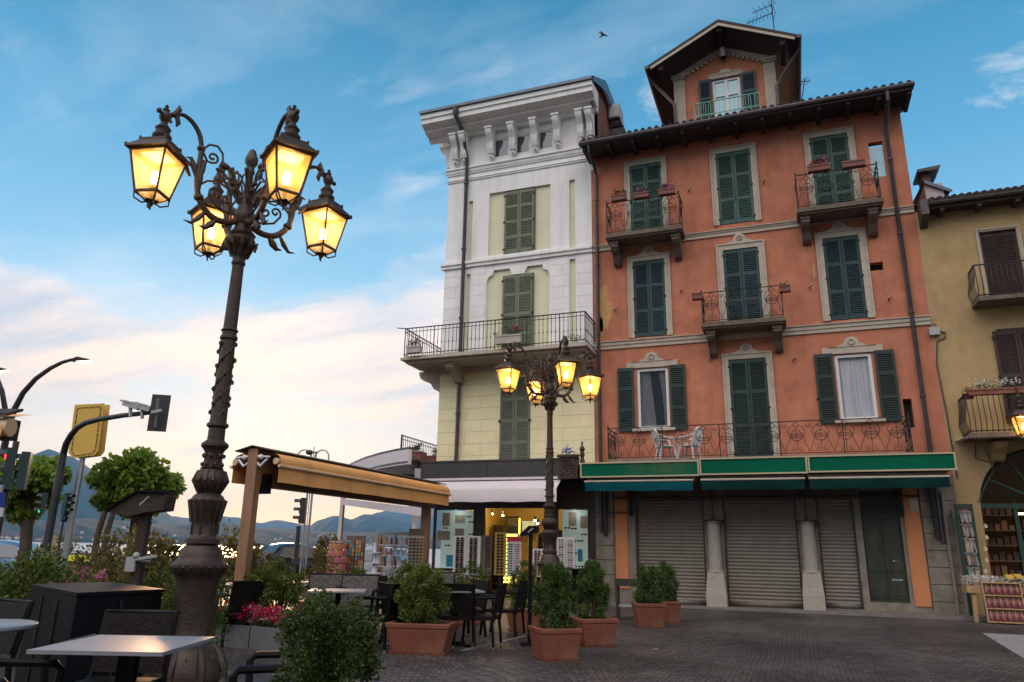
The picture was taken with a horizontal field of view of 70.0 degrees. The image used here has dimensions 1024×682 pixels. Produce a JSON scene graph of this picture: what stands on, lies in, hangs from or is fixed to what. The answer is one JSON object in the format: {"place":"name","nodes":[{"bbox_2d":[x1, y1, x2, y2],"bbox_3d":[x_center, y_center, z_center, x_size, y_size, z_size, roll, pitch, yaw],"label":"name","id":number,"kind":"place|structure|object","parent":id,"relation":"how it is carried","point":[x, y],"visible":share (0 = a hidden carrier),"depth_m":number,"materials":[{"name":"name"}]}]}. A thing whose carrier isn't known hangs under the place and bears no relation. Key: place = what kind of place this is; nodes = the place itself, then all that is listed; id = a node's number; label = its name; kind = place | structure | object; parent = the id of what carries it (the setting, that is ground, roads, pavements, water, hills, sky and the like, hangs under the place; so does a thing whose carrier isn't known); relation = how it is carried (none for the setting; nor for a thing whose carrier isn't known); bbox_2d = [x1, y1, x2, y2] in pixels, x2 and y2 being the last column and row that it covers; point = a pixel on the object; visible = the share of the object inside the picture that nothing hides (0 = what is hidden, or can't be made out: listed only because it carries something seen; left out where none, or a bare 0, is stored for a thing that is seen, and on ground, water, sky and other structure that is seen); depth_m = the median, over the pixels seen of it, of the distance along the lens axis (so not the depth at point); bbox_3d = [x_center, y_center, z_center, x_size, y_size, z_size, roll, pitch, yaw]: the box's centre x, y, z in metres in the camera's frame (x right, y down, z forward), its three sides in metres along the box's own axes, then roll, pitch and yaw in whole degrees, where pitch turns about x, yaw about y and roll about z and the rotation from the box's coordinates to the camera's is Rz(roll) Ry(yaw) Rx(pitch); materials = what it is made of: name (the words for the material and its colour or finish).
{"place":"outdoors","nodes":[
{"label":"outdoors","id":0,"kind":"place"},
{"bbox_2d":[3,449,184,524],"bbox_3d":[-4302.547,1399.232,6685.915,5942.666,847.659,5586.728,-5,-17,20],"label":"hills","id":1,"kind":"structure","parent":0,"point":[85,509],"depth_m":5707.40,"materials":[{"name":"blue"}]},
{"bbox_2d":[103,490,177,585],"bbox_3d":[-5.470,3.337,10.478,0.864,2.330,0.448,1,-16,0],"label":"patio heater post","id":2,"kind":"object","parent":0,"point":[143,505],"visible":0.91,"depth_m":10.57,"materials":[{"name":"brown metal"}]},
{"bbox_2d":[84,573,308,593],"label":"lakeside road","id":3,"kind":"structure","parent":0,"point":[232,576],"depth_m":27.58,"materials":[{"name":"asphalt"}]},
{"bbox_2d":[0,540,58,578],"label":"parked car","id":4,"kind":"object","parent":3,"relation":"on","point":[9,549],"visible":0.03,"depth_m":26.25,"materials":[{"name":"silver metal"}]},
{"bbox_2d":[258,543,325,577],"bbox_3d":[-10.434,10.063,33.281,2.268,1.709,4.007,-11,-20,36],"label":"parked car","id":5,"kind":"object","parent":3,"relation":"on","point":[284,551],"visible":0.12,"depth_m":32.81,"materials":[{"name":"blue paint"}]},
{"bbox_2d":[298,447,328,580],"bbox_3d":[-8.374,7.221,30.373,1.547,5.653,0.407,0,-16,5],"label":"park lamp","id":6,"kind":"object","parent":3,"relation":"on","point":[310,452],"visible":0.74,"depth_m":30.20,"materials":[{"name":"metal"}]},
{"bbox_2d":[0,518,440,548],"bbox_3d":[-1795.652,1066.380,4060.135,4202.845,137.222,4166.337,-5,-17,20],"label":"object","id":7,"kind":"structure","parent":0,"point":[262,536],"depth_m":3274.54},
{"bbox_2d":[32,542,440,567],"bbox_3d":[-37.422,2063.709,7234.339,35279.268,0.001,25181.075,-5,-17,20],"label":"lake water","id":8,"kind":"structure","parent":0,"point":[437,557],"depth_m":512.91,"materials":[{"name":"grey liquid"}]},
{"bbox_2d":[173,516,310,529],"bbox_3d":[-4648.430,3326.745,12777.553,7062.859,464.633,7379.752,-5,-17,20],"label":"hills","id":9,"kind":"structure","parent":0,"point":[278,524],"depth_m":11858.73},
{"bbox_2d":[305,514,436,534],"bbox_3d":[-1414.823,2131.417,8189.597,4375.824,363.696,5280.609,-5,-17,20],"label":"hills","id":10,"kind":"structure","parent":0,"point":[365,523],"depth_m":7270.35,"materials":[{"name":"blue"}]},
{"bbox_2d":[373,506,465,530],"bbox_3d":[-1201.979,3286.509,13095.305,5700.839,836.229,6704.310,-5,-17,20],"label":"hills","id":11,"kind":"structure","parent":0,"point":[402,517],"depth_m":11636.43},
{"bbox_2d":[0,571,1023,681],"bbox_3d":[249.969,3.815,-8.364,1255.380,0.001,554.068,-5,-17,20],"label":"plaza ground","id":12,"kind":"structure","parent":0,"point":[696,644],"depth_m":11.91,"materials":[{"name":"stone"}]},
{"bbox_2d":[0,408,28,440],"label":"kiosk awning","id":13,"kind":"object","parent":12,"relation":"on","point":[9,428],"visible":1,"depth_m":8.54,"materials":[{"name":"beige fabric"}]},
{"bbox_2d":[0,441,32,536],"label":"traffic signal","id":14,"kind":"object","parent":12,"relation":"on","point":[8,467],"visible":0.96,"depth_m":12.27,"materials":[{"name":"paint"}]},
{"bbox_2d":[0,598,34,681],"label":"cafe chair","id":15,"kind":"object","parent":12,"relation":"on","point":[10,641],"visible":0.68,"depth_m":7.18,"materials":[{"name":"wicker"}]},
{"bbox_2d":[0,619,38,631],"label":"round table","id":16,"kind":"object","parent":12,"relation":"on","point":[7,625],"visible":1,"depth_m":6.32,"materials":[{"name":"grey laminate"}]},
{"bbox_2d":[0,557,49,599],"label":"garden shrub","id":17,"kind":"object","parent":12,"relation":"on","point":[5,595],"visible":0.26,"depth_m":10.73,"materials":[{"name":"green plant"}]},
{"bbox_2d":[0,658,65,681],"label":"cafe chair","id":18,"kind":"object","parent":12,"relation":"on","point":[57,665],"visible":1,"depth_m":4.96,"materials":[{"name":"wicker"}]},
{"bbox_2d":[0,454,72,594],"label":"linden tree","id":19,"kind":"object","parent":12,"relation":"on","point":[22,513],"visible":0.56,"depth_m":19.98,"materials":[{"name":"green plant"}]},
{"bbox_2d":[0,357,92,457],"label":"curved street light","id":20,"kind":"object","parent":12,"relation":"on","point":[21,396],"visible":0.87,"depth_m":21.94,"materials":[{"name":"paint"}]},
{"bbox_2d":[0,543,97,599],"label":"garden shrub","id":21,"kind":"object","parent":12,"relation":"on","point":[40,565],"visible":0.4,"depth_m":10.96,"materials":[{"name":"green plant"}]},
{"bbox_2d":[44,562,113,582],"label":"azalea bush","id":22,"kind":"object","parent":12,"relation":"on","point":[97,578],"visible":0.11,"depth_m":13.22,"materials":[{"name":"pink plant"}]},
{"bbox_2d":[59,403,109,566],"bbox_3d":[-12.379,4.493,20.811,0.910,5.524,0.340,4,-16,-9],"label":"yellow sign","id":23,"kind":"object","parent":12,"relation":"on","point":[88,441],"visible":0.81,"depth_m":21.13,"materials":[{"name":"metal"}]},
{"bbox_2d":[14,582,164,681],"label":"terrace cabinet","id":24,"kind":"object","parent":12,"relation":"on","point":[60,612],"visible":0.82,"depth_m":7.80,"materials":[{"name":"black"}]},
{"bbox_2d":[68,528,134,581],"bbox_3d":[-8.645,4.963,15.368,1.561,2.002,1.417,9,-18,-26],"label":"garden shrub","id":25,"kind":"object","parent":12,"relation":"on","point":[109,555],"visible":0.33,"depth_m":15.37,"materials":[{"name":"green plant"}]},
{"bbox_2d":[34,394,170,583],"bbox_3d":[-8.410,3.364,14.724,3.086,4.501,0.497,-5,-17,20],"label":"mast arm signal","id":26,"kind":"object","parent":12,"relation":"on","point":[157,411],"visible":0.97,"depth_m":15.03,"materials":[{"name":"paint"}]},
{"bbox_2d":[40,609,178,681],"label":"cafe chair","id":27,"kind":"object","parent":12,"relation":"on","point":[142,622],"visible":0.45,"depth_m":6.33,"materials":[{"name":"wicker"}]},
{"bbox_2d":[26,635,214,681],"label":"cafe table","id":28,"kind":"object","parent":12,"relation":"on","point":[126,649],"visible":1,"depth_m":5.16,"materials":[{"name":"grey laminate"}]},
{"bbox_2d":[95,522,174,603],"bbox_3d":[-7.497,4.698,14.840,1.740,2.049,1.472,-1,-16,6],"label":"garden shrub","id":29,"kind":"object","parent":12,"relation":"on","point":[126,577],"visible":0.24,"depth_m":14.69,"materials":[{"name":"green plant"}]},
{"bbox_2d":[83,446,187,581],"bbox_3d":[-11.412,5.372,21.920,2.759,4.522,2.768,-14,-22,42],"label":"linden tree","id":30,"kind":"object","parent":12,"relation":"on","point":[114,480],"visible":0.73,"depth_m":21.61,"materials":[{"name":"green plant"}]},
{"bbox_2d":[142,553,176,609],"bbox_3d":[-5.320,3.981,11.095,0.651,1.488,0.566,2,-16,-2],"label":"conifer","id":31,"kind":"object","parent":12,"relation":"on","point":[165,602],"visible":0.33,"depth_m":11.06,"materials":[{"name":"green plant"}]},
{"bbox_2d":[144,531,186,609],"bbox_3d":[-7.368,5.025,15.660,1.200,1.872,1.988,15,-21,-41],"label":"garden shrub","id":32,"kind":"object","parent":12,"relation":"on","point":[173,547],"visible":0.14,"depth_m":15.44,"materials":[{"name":"green plant"}]},
{"bbox_2d":[213,572,232,649],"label":"garden shrub","id":33,"kind":"object","parent":12,"relation":"on","point":[217,614],"visible":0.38,"depth_m":9.96,"materials":[{"name":"green plant"}]},
{"bbox_2d":[124,104,352,681],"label":"street lamp","id":34,"kind":"object","parent":12,"relation":"on","point":[198,566],"visible":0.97,"depth_m":8.83,"materials":[{"name":"brown metal"}]},
{"bbox_2d":[216,580,264,647],"bbox_3d":[-4.657,4.484,12.082,0.807,1.031,0.761,-8,-18,29],"label":"cafe chair","id":35,"kind":"object","parent":12,"relation":"on","point":[245,592],"visible":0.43,"depth_m":11.91,"materials":[{"name":"wicker"}]},
{"bbox_2d":[216,519,269,605],"bbox_3d":[-5.773,4.799,15.107,1.466,2.156,1.666,2,-16,-5],"label":"garden shrub","id":36,"kind":"object","parent":12,"relation":"on","point":[230,545],"visible":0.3,"depth_m":15.07,"materials":[{"name":"green plant"}]},
{"bbox_2d":[214,601,304,650],"bbox_3d":[-4.219,4.613,11.955,2.080,0.729,0.582,-6,-17,24],"label":"flower trough","id":37,"kind":"object","parent":12,"relation":"on","point":[250,636],"visible":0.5,"depth_m":11.74,"materials":[{"name":"grey concrete"}]},
{"bbox_2d":[242,557,305,626],"bbox_3d":[-4.071,4.406,12.446,1.076,1.400,0.990,1,-16,0],"label":"potted shrub","id":38,"kind":"object","parent":12,"relation":"on","point":[278,585],"visible":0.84,"depth_m":12.34,"materials":[{"name":"green plant"}]},
{"bbox_2d":[228,629,349,681],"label":"cafe chair","id":39,"kind":"object","parent":12,"relation":"on","point":[249,669],"visible":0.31,"depth_m":4.92,"materials":[{"name":"wicker"}]},
{"bbox_2d":[291,498,306,578],"bbox_3d":[-7.075,6.732,23.954,0.376,3.124,0.280,7,-17,-19],"label":"traffic signal","id":40,"kind":"object","parent":12,"relation":"on","point":[301,509],"visible":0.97,"depth_m":24.08,"materials":[{"name":"paint"}]},
{"bbox_2d":[298,545,338,615],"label":"potted shrub","id":41,"kind":"object","parent":12,"relation":"on","point":[316,560],"visible":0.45,"depth_m":15.81,"materials":[{"name":"green plant"}]},
{"bbox_2d":[295,573,345,606],"bbox_3d":[-3.444,4.770,13.150,0.819,1.108,0.868,1,-16,0],"label":"cafe chair","id":42,"kind":"object","parent":12,"relation":"on","point":[330,580],"visible":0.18,"depth_m":13.60,"materials":[{"name":"grey wicker"}]},
{"bbox_2d":[269,586,385,681],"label":"potted shrub","id":43,"kind":"object","parent":12,"relation":"on","point":[323,638],"visible":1,"depth_m":4.26,"materials":[{"name":"green plant"}]},
{"bbox_2d":[229,445,451,624],"bbox_3d":[-3.386,4.390,15.834,1.122,3.310,7.200,-5,-17,20],"label":"pergola awning","id":44,"kind":"object","parent":12,"relation":"on","point":[257,470],"visible":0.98,"depth_m":13.99,"materials":[{"name":"brown wood"}]},
{"bbox_2d":[329,574,379,639],"bbox_3d":[-2.792,4.725,12.951,0.819,1.108,0.868,1,-16,0],"label":"cafe chair","id":45,"kind":"object","parent":12,"relation":"on","point":[369,583],"visible":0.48,"depth_m":13.37,"materials":[{"name":"grey wicker"}]},
{"bbox_2d":[342,547,407,578],"bbox_3d":[-5.737,10.054,32.772,4.007,1.612,2.160,-5,-17,19],"label":"parked car","id":46,"kind":"object","parent":12,"relation":"on","point":[368,557],"visible":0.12,"depth_m":32.14,"materials":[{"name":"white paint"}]},
{"bbox_2d":[349,583,413,652],"bbox_3d":[-2.137,4.530,12.085,0.807,1.031,0.761,-6,-17,24],"label":"cafe chair","id":47,"kind":"object","parent":12,"relation":"on","point":[391,607],"visible":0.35,"depth_m":11.80,"materials":[{"name":"wicker"}]},
{"bbox_2d":[337,447,432,543],"bbox_3d":[-4.567,7.358,28.448,7.366,4.470,15.092,-2,-16,10],"label":"corner terrace canopy","id":48,"kind":"object","parent":12,"relation":"on","point":[397,461],"visible":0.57,"depth_m":23.05,"materials":[{"name":"white fabric"}]},
{"bbox_2d":[375,531,408,582],"bbox_3d":[-3.034,5.883,18.620,0.841,1.978,0.439,1,-16,0],"label":"display rack","id":49,"kind":"object","parent":12,"relation":"on","point":[381,533],"visible":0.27,"depth_m":18.64,"materials":[{"name":"metal"}]},
{"bbox_2d":[379,581,434,645],"bbox_3d":[-1.773,4.593,12.281,0.807,1.031,0.761,10,-18,-29],"label":"cafe chair","id":50,"kind":"object","parent":12,"relation":"on","point":[385,588],"visible":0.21,"depth_m":12.27,"materials":[{"name":"wicker"}]},
{"bbox_2d":[407,529,424,576],"bbox_3d":[-2.386,5.665,17.943,0.520,2.048,0.507,3,-16,-6],"label":"sunglasses rack","id":51,"kind":"object","parent":12,"relation":"on","point":[416,533],"visible":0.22,"depth_m":18.03,"materials":[{"name":"paint"}]},
{"bbox_2d":[385,563,457,655],"bbox_3d":[-1.432,4.263,11.722,1.039,1.371,0.813,-1,-16,8],"label":"potted shrub","id":52,"kind":"object","parent":12,"relation":"on","point":[414,633],"visible":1,"depth_m":11.54,"materials":[{"name":"green plant"}]},
{"bbox_2d":[435,583,476,648],"bbox_3d":[-0.982,4.688,12.563,0.761,1.031,0.807,2,-16,-5],"label":"cafe chair","id":53,"kind":"object","parent":12,"relation":"on","point":[463,604],"visible":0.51,"depth_m":12.31,"materials":[{"name":"wicker"}]},
{"bbox_2d":[459,557,490,624],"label":"potted shrub","id":54,"kind":"object","parent":12,"relation":"on","point":[482,577],"visible":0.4,"depth_m":16.33,"materials":[{"name":"green plant"}]},
{"bbox_2d":[467,579,490,638],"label":"cafe chair","id":55,"kind":"object","parent":12,"relation":"on","point":[482,585],"visible":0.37,"depth_m":13.76,"materials":[{"name":"wicker"}]},
{"bbox_2d":[452,583,506,649],"bbox_3d":[-0.541,4.704,12.594,0.807,1.031,0.761,-2,-16,10],"label":"cafe chair","id":56,"kind":"object","parent":12,"relation":"on","point":[499,595],"visible":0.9,"depth_m":12.43,"materials":[{"name":"wicker"}]},
{"bbox_2d":[479,580,527,638],"bbox_3d":[-0.133,5.138,14.091,0.807,1.031,0.762,-3,-16,14],"label":"cafe chair","id":57,"kind":"object","parent":12,"relation":"on","point":[521,592],"visible":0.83,"depth_m":13.90,"materials":[{"name":"wicker"}]},
{"bbox_2d":[397,75,625,598],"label":"white corner building","id":58,"kind":"structure","parent":12,"relation":"on","point":[519,241],"depth_m":27.70,"materials":[{"name":"paint"}]},
{"bbox_2d":[432,508,474,569],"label":"display window","id":59,"kind":"structure","parent":58,"relation":"in","point":[468,527],"depth_m":26.51,"materials":[{"name":"white glass"}]},
{"bbox_2d":[491,525,506,590],"bbox_3d":[-0.497,8.356,28.191,0.500,2.450,0.340,-5,-17,20],"label":"shop shelving","id":60,"kind":"object","parent":58,"relation":"on","point":[495,578],"visible":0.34,"depth_m":28.16,"materials":[{"name":"brown wood"}]},
{"bbox_2d":[493,325,521,345],"bbox_3d":[-0.166,-0.235,25.702,1.139,0.700,0.314,-5,-17,20],"label":"flower box","id":61,"kind":"object","parent":58,"relation":"attached to","point":[510,338],"visible":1,"depth_m":25.57,"materials":[{"name":"plastic"}]},
{"bbox_2d":[498,377,530,458],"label":"window","id":62,"kind":"structure","parent":58,"relation":"in","point":[514,434],"depth_m":26.34,"materials":[{"name":"grey paint"}]},
{"bbox_2d":[501,272,533,348],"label":"window","id":63,"kind":"structure","parent":58,"relation":"in","point":[518,289],"depth_m":27.56,"materials":[{"name":"grey paint"}]},
{"bbox_2d":[502,188,535,253],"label":"window","id":64,"kind":"structure","parent":58,"relation":"in","point":[519,222],"depth_m":28.48,"materials":[{"name":"grey paint"}]},
{"bbox_2d":[557,451,579,478],"bbox_3d":[1.826,4.010,23.776,0.720,0.894,0.185,-5,-17,20],"label":"ornate iron box","id":65,"kind":"object","parent":58,"relation":"attached to","point":[568,465],"visible":1,"depth_m":23.73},
{"bbox_2d":[556,508,589,568],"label":"display window","id":66,"kind":"structure","parent":58,"relation":"in","point":[576,534],"depth_m":24.95,"materials":[{"name":"white glass"}]},
{"bbox_2d":[608,103,623,128],"bbox_3d":[4.433,-9.408,31.211,0.579,1.082,0.925,-5,-17,20],"label":"chimney","id":67,"kind":"object","parent":58,"relation":"attached to","point":[616,119],"visible":1,"depth_m":30.93,"materials":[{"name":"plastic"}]},
{"bbox_2d":[506,560,541,632],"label":"potted shrub","id":68,"kind":"object","parent":12,"relation":"on","point":[514,584],"visible":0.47,"depth_m":14.94,"materials":[{"name":"green plant"}]},
{"bbox_2d":[518,526,538,645],"bbox_3d":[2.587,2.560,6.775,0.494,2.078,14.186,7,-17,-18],"label":"menu stand","id":69,"kind":"object","parent":12,"relation":"on","point":[529,531],"visible":0.92,"depth_m":13.06,"materials":[{"name":"metal"}]},
{"bbox_2d":[494,335,604,624],"bbox_3d":[0.905,3.263,17.577,2.243,6.582,2.283,-7,-18,26],"label":"street lamp","id":70,"kind":"object","parent":12,"relation":"on","point":[549,394],"visible":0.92,"depth_m":17.85,"materials":[{"name":"brown metal"}]},
{"bbox_2d":[528,562,582,661],"bbox_3d":[0.680,4.166,11.368,0.740,1.437,0.682,6,-17,-17],"label":"potted shrub","id":71,"kind":"object","parent":12,"relation":"on","point":[555,639],"visible":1,"depth_m":11.21,"materials":[{"name":"green plant"}]},
{"bbox_2d":[568,558,618,647],"bbox_3d":[1.449,4.648,13.086,0.722,1.479,0.679,6,-17,-18],"label":"potted shrub","id":72,"kind":"object","parent":12,"relation":"on","point":[598,627],"visible":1,"depth_m":12.91,"materials":[{"name":"green plant"}]},
{"bbox_2d":[630,563,666,627],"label":"potted shrub","id":73,"kind":"object","parent":12,"relation":"on","point":[647,613],"visible":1,"depth_m":16.25,"materials":[{"name":"green plant"}]},
{"bbox_2d":[651,560,681,622],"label":"potted shrub","id":74,"kind":"object","parent":12,"relation":"on","point":[673,607],"visible":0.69,"depth_m":17.33,"materials":[{"name":"green plant"}]},
{"bbox_2d":[954,504,985,615],"bbox_3d":[12.581,6.017,20.026,0.442,3.035,0.120,-5,-17,20],"label":"display rack","id":75,"kind":"object","parent":12,"relation":"on","point":[958,508],"visible":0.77,"depth_m":20.16,"materials":[{"name":"grey metal"}]},
{"bbox_2d":[961,584,1023,623],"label":"market table","id":76,"kind":"object","parent":12,"relation":"on","point":[973,590],"visible":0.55,"depth_m":18.91,"materials":[{"name":"brown wood"}]},
{"bbox_2d":[960,574,1023,586],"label":"shell heap","id":77,"kind":"object","parent":76,"relation":"on","point":[973,579],"visible":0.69,"depth_m":19.03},
{"bbox_2d":[980,582,1023,623],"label":"bottle crate","id":78,"kind":"object","parent":12,"relation":"on","point":[999,610],"visible":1,"depth_m":18.57,"materials":[{"name":"brown wood"}]},
{"bbox_2d":[983,633,1023,657],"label":"paving slab","id":79,"kind":"structure","parent":12,"relation":"on","point":[1014,643],"depth_m":14.60,"materials":[{"name":"stone"}]},
{"bbox_2d":[0,0,1023,524],"label":"sky","id":80,"kind":"structure","parent":0,"point":[89,271],"materials":[{"name":"blue"}]},
{"bbox_2d":[505,599,986,620],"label":"pavement","id":81,"kind":"structure","parent":0,"point":[964,617],"depth_m":20.43,"materials":[{"name":"stone"}]},
{"bbox_2d":[453,536,481,580],"bbox_3d":[-1.513,7.573,24.511,0.927,2.006,0.507,-2,-16,10],"label":"sunglasses rack","id":82,"kind":"object","parent":81,"relation":"on","point":[466,551],"visible":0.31,"depth_m":24.54,"materials":[{"name":"paint"}]},
{"bbox_2d":[494,532,506,598],"bbox_3d":[-0.407,7.612,24.847,0.520,2.153,0.507,0,-16,3],"label":"sunglasses rack","id":83,"kind":"object","parent":81,"relation":"on","point":[499,552],"visible":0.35,"depth_m":24.85,"materials":[{"name":"paint"}]},
{"bbox_2d":[506,536,522,599],"bbox_3d":[0.079,7.552,24.342,0.520,2.009,0.507,-2,-16,10],"label":"sunglasses rack","id":84,"kind":"object","parent":81,"relation":"on","point":[513,541],"visible":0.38,"depth_m":24.39,"materials":[{"name":"paint"}]},
{"bbox_2d":[557,537,574,601],"bbox_3d":[1.733,7.329,23.430,0.581,1.997,0.507,-2,-16,10],"label":"sunglasses rack","id":85,"kind":"object","parent":81,"relation":"on","point":[565,550],"visible":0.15,"depth_m":23.49,"materials":[{"name":"paint"}]},
{"bbox_2d":[578,19,965,613],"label":"orange building","id":86,"kind":"structure","parent":0,"point":[818,475],"depth_m":23.83,"materials":[{"name":"paint"}]},
{"bbox_2d":[624,155,668,231],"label":"window","id":87,"kind":"structure","parent":86,"relation":"in","point":[658,161],"depth_m":26.92,"materials":[{"name":"wood"}]},
{"bbox_2d":[627,246,672,337],"bbox_3d":[4.848,-1.783,25.828,1.516,3.364,0.150,-5,-17,20],"label":"window","id":88,"kind":"structure","parent":86,"relation":"in","point":[647,253],"depth_m":25.81,"materials":[{"name":"wood"}]},
{"bbox_2d":[617,352,687,431],"bbox_3d":[4.747,1.705,24.877,2.310,2.730,0.240,-5,-17,20],"label":"window","id":89,"kind":"structure","parent":86,"relation":"in","point":[652,383],"depth_m":24.86,"materials":[{"name":"wood"}]},
{"bbox_2d":[709,142,761,225],"bbox_3d":[7.850,-5.534,25.776,1.596,2.993,0.110,-5,-17,20],"label":"window","id":90,"kind":"structure","parent":86,"relation":"in","point":[715,154],"depth_m":25.78,"materials":[{"name":"wood"}]},
{"bbox_2d":[716,233,769,320],"bbox_3d":[7.800,-2.098,24.772,1.596,3.334,0.150,-5,-17,20],"label":"window","id":91,"kind":"structure","parent":86,"relation":"in","point":[734,247],"depth_m":24.82,"materials":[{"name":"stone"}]},
{"bbox_2d":[722,343,779,456],"bbox_3d":[7.690,1.915,23.643,1.576,3.834,0.150,-5,-17,20],"label":"window","id":92,"kind":"structure","parent":86,"relation":"in","point":[746,352],"depth_m":23.67,"materials":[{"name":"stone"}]},
{"bbox_2d":[803,125,861,206],"bbox_3d":[10.805,-5.734,24.685,1.586,3.123,0.110,-5,-17,20],"label":"window","id":93,"kind":"structure","parent":86,"relation":"in","point":[836,133],"depth_m":24.75,"materials":[{"name":"wood"}]},
{"bbox_2d":[814,221,875,321],"bbox_3d":[10.745,-2.326,23.692,1.526,3.384,0.150,-5,-17,20],"label":"window","id":94,"kind":"structure","parent":86,"relation":"in","point":[837,234],"depth_m":23.67,"materials":[{"name":"stone"}]},
{"bbox_2d":[814,336,902,423],"bbox_3d":[10.693,1.188,22.754,2.280,2.730,0.310,-5,-17,20],"label":"window","id":95,"kind":"structure","parent":86,"relation":"in","point":[855,383],"depth_m":22.75,"materials":[{"name":"wood"}]},
{"bbox_2d":[869,146,886,176],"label":"niche window","id":96,"kind":"structure","parent":86,"relation":"in","point":[876,153],"depth_m":24.38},
{"bbox_2d":[858,491,909,602],"bbox_3d":[10.861,5.989,21.382,1.040,3.130,0.160,-5,-17,20],"label":"street door","id":97,"kind":"structure","parent":86,"relation":"in","point":[880,518],"depth_m":21.35,"materials":[{"name":"green wood"}]},
{"bbox_2d":[940,492,968,614],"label":"wall pipes","id":98,"kind":"object","parent":86,"relation":"attached to","point":[954,584],"depth_m":20.50,"materials":[{"name":"metal"}]},
{"bbox_2d":[914,185,1023,614],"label":"ochre building","id":99,"kind":"structure","parent":0,"point":[971,245],"depth_m":22.03,"materials":[{"name":"paint"}]},
{"bbox_2d":[913,165,951,239],"bbox_3d":[15.005,-4.784,26.137,0.811,2.837,3.000,-5,-17,20],"label":"roof chimney","id":100,"kind":"object","parent":99,"relation":"on","point":[924,179],"visible":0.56,"depth_m":26.05,"materials":[{"name":"white stone"}]},
{"bbox_2d":[966,376,1023,395],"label":"flower box","id":101,"kind":"object","parent":99,"relation":"attached to","point":[1001,390],"visible":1,"depth_m":20.54,"materials":[{"name":"ceramic"}]},
{"bbox_2d":[975,224,1023,295],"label":"window","id":102,"kind":"structure","parent":99,"relation":"in","point":[982,251],"depth_m":22.29,"materials":[{"name":"wood"}]},
{"bbox_2d":[992,327,1023,423],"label":"window","id":103,"kind":"structure","parent":99,"relation":"in","point":[1017,354],"depth_m":21.38,"materials":[{"name":"brown wood"}]},
{"bbox_2d":[1006,384,1023,440],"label":"wall lantern","id":104,"kind":"object","parent":99,"relation":"hanging from","point":[1017,412],"depth_m":20.01,"materials":[{"name":"brown metal"}]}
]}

